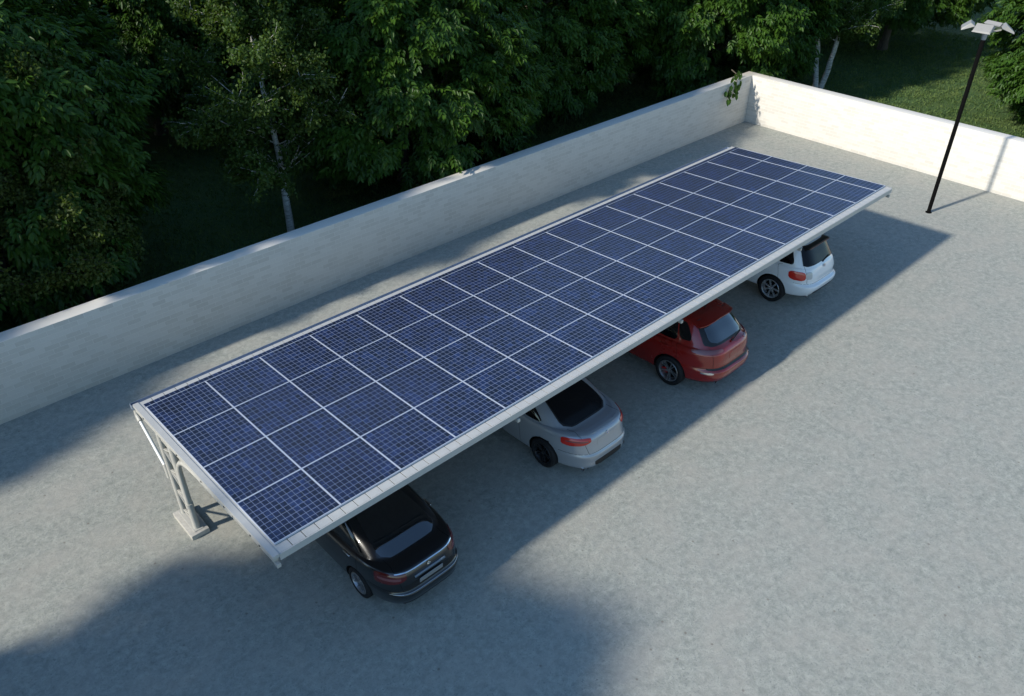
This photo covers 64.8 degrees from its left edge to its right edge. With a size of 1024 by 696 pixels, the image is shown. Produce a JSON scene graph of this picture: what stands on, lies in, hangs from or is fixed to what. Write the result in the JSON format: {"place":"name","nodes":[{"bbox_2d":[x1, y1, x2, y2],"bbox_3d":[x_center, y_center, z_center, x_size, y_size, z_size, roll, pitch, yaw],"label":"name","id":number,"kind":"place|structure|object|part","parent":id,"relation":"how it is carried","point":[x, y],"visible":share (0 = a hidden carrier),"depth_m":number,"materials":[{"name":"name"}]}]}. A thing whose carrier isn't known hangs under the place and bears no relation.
{"place":"outdoors","nodes":[
{"label":"outdoors","id":0,"kind":"place"},
{"bbox_2d":[0,121,1023,695],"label":"parking lot pavement","id":1,"kind":"structure","parent":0,"point":[818,493],"depth_m":18.70,"materials":[{"name":"concrete"}]},
{"bbox_2d":[0,71,757,424],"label":"concrete wall","id":2,"kind":"structure","parent":1,"relation":"on","point":[50,359],"depth_m":26.68,"materials":[{"name":"white concrete"}]},
{"bbox_2d":[315,484,457,603],"bbox_3d":[-3.530,3.473,18.230,2.478,1.717,5.649,-28,43,-34],"label":"saloon car","id":3,"kind":"object","parent":1,"relation":"on","point":[398,546],"visible":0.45,"depth_m":16.75,"materials":[{"name":"black paint"}]},
{"bbox_3d":[-3.573,3.712,16.947,0.248,0.481,1.055,-28,43,-34],"label":"side window","id":4,"kind":"part","parent":3,"relation":"part of","materials":[{"name":"black glass"}]},
{"bbox_3d":[-3.319,3.860,16.726,0.090,0.403,0.842,-19,39,-25],"label":"side window","id":5,"kind":"part","parent":3,"relation":"part of","materials":[{"name":"black glass"}]},
{"bbox_3d":[-2.472,3.667,16.982,1.399,0.439,1.162,-28,43,-34],"label":"rear window","id":6,"kind":"part","parent":3,"relation":"part of","materials":[{"name":"black glass"}]},
{"bbox_3d":[-2.093,3.206,17.664,0.842,0.403,0.090,22,41,29],"label":"side window","id":7,"kind":"part","parent":3,"relation":"part of","materials":[{"name":"black glass"}]},
{"bbox_2d":[130,146,891,567],"bbox_3d":[2.069,-0.943,23.428,23.450,3.069,6.520,-28,43,-34],"label":"solar carport","id":8,"kind":"object","parent":1,"relation":"on","point":[286,446],"visible":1,"depth_m":19.65,"materials":[{"name":"glass"}]},
{"bbox_2d":[501,377,624,471],"bbox_3d":[0.403,1.087,21.596,2.575,1.788,5.894,-28,43,-34],"label":"coupe car","id":9,"kind":"object","parent":1,"relation":"on","point":[579,425],"visible":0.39,"depth_m":19.96,"materials":[{"name":"silver metal"}]},
{"bbox_3d":[0.429,1.458,20.091,0.227,0.460,0.890,-17,38,-23],"label":"side window","id":10,"kind":"part","parent":9,"relation":"part of","materials":[{"name":"black glass"}]},
{"bbox_3d":[1.531,1.306,20.274,1.432,0.459,1.050,-28,43,-34],"label":"rear window","id":11,"kind":"part","parent":9,"relation":"part of","materials":[{"name":"black glass"}]},
{"bbox_2d":[628,298,748,384],"bbox_3d":[4.217,-1.069,24.277,2.910,2.260,6.116,-28,43,-34],"label":"hatchback car","id":12,"kind":"object","parent":1,"relation":"on","point":[707,342],"visible":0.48,"depth_m":22.45,"materials":[{"name":"red paint"}]},
{"bbox_3d":[4.315,-0.674,22.691,0.264,0.579,0.985,-28,43,-34],"label":"side window","id":13,"kind":"part","parent":12,"relation":"part of","materials":[{"name":"black glass"}]},
{"bbox_3d":[4.796,-0.468,22.295,0.234,0.441,0.490,-28,43,-34],"label":"side window","id":14,"kind":"part","parent":12,"relation":"part of","materials":[{"name":"black glass"}]},
{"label":"rear window","id":15,"kind":"part","parent":12,"relation":"part of","materials":[{"name":"black glass"}]},
{"bbox_2d":[747,234,834,300],"bbox_3d":[8.327,-3.555,27.949,2.675,2.146,5.672,-28,43,-34],"label":"suv car","id":16,"kind":"object","parent":1,"relation":"on","point":[807,270],"visible":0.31,"depth_m":26.17,"materials":[{"name":"white paint"}]},
{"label":"side window","id":17,"kind":"part","parent":16,"relation":"part of","materials":[{"name":"black glass"}]},
{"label":"rear window","id":18,"kind":"part","parent":16,"relation":"part of","materials":[{"name":"black glass"}]},
{"bbox_2d":[745,73,1023,201],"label":"concrete wall","id":19,"kind":"structure","parent":1,"relation":"on","point":[986,159],"depth_m":36.32,"materials":[{"name":"white concrete"}]},
{"bbox_2d":[925,20,1013,213],"bbox_3d":[16.834,-8.479,30.517,1.268,7.281,1.772,-28,43,-34],"label":"floodlight pole","id":20,"kind":"object","parent":1,"relation":"on","point":[987,28],"visible":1,"depth_m":29.34,"materials":[{"name":"black metal"}]},
{"bbox_2d":[0,0,1023,331],"bbox_3d":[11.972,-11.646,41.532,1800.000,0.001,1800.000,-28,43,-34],"label":"lawn","id":21,"kind":"structure","parent":0,"point":[156,142],"depth_m":37.51,"materials":[{"name":"green plant"}]},
{"bbox_2d":[0,37,148,307],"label":"broadleaf tree","id":22,"kind":"object","parent":21,"relation":"on","point":[91,230],"visible":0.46,"depth_m":22.16,"materials":[{"name":"green plant"}]},
{"bbox_2d":[0,0,175,331],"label":"broadleaf tree","id":23,"kind":"object","parent":21,"relation":"on","point":[116,130],"visible":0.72,"depth_m":22.65,"materials":[{"name":"green plant"}]},
{"bbox_2d":[49,3,131,61],"bbox_3d":[-25.457,-18.733,40.353,13.933,13.862,14.283,-22,40,-28],"label":"broadleaf tree","id":24,"kind":"object","parent":21,"relation":"on","point":[115,10],"visible":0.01,"depth_m":39.53,"materials":[{"name":"green plant"}]},
{"bbox_2d":[34,0,244,135],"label":"broadleaf tree","id":25,"kind":"object","parent":21,"relation":"on","point":[143,27],"visible":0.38,"depth_m":33.87,"materials":[{"name":"green plant"}]},
{"bbox_2d":[159,0,362,231],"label":"birch tree","id":26,"kind":"object","parent":21,"relation":"on","point":[268,29],"visible":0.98,"depth_m":26.57,"materials":[{"name":"green plant"}]},
{"bbox_2d":[234,3,423,87],"bbox_3d":[-8.359,-19.204,40.987,14.283,13.862,13.933,-15,37,-20],"label":"broadleaf tree","id":27,"kind":"object","parent":21,"relation":"on","point":[372,23],"depth_m":38.01,"materials":[{"name":"green plant"}]},
{"bbox_2d":[232,0,556,196],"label":"broadleaf tree","id":28,"kind":"object","parent":21,"relation":"on","point":[382,58],"visible":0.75,"depth_m":29.06,"materials":[{"name":"green plant"}]},
{"bbox_2d":[421,0,659,142],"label":"broadleaf tree","id":29,"kind":"object","parent":21,"relation":"on","point":[576,86],"visible":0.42,"depth_m":36.86,"materials":[{"name":"green plant"}]},
{"bbox_2d":[528,0,722,86],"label":"broadleaf tree","id":30,"kind":"object","parent":21,"relation":"on","point":[656,50],"visible":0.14,"depth_m":40.64,"materials":[{"name":"green plant"}]},
{"bbox_2d":[603,0,845,106],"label":"broadleaf tree","id":31,"kind":"object","parent":21,"relation":"on","point":[785,46],"visible":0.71,"depth_m":40.13,"materials":[{"name":"green plant"}]},
{"bbox_2d":[724,1,773,36],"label":"broadleaf tree","id":32,"kind":"object","parent":21,"relation":"on","point":[729,32],"visible":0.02,"depth_m":53.34,"materials":[{"name":"green plant"}]},
{"bbox_2d":[799,0,905,88],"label":"birch tree","id":33,"kind":"object","parent":21,"relation":"on","point":[857,25],"visible":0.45,"depth_m":42.64,"materials":[{"name":"green plant"}]},
{"bbox_2d":[815,0,997,50],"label":"broadleaf tree","id":34,"kind":"object","parent":21,"relation":"on","point":[916,15],"visible":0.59,"depth_m":48.01,"materials":[{"name":"green plant"}]},
{"bbox_2d":[976,0,1023,122],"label":"broadleaf tree","id":35,"kind":"object","parent":21,"relation":"on","point":[1003,70],"visible":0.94,"depth_m":37.99,"materials":[{"name":"green plant"}]}
]}

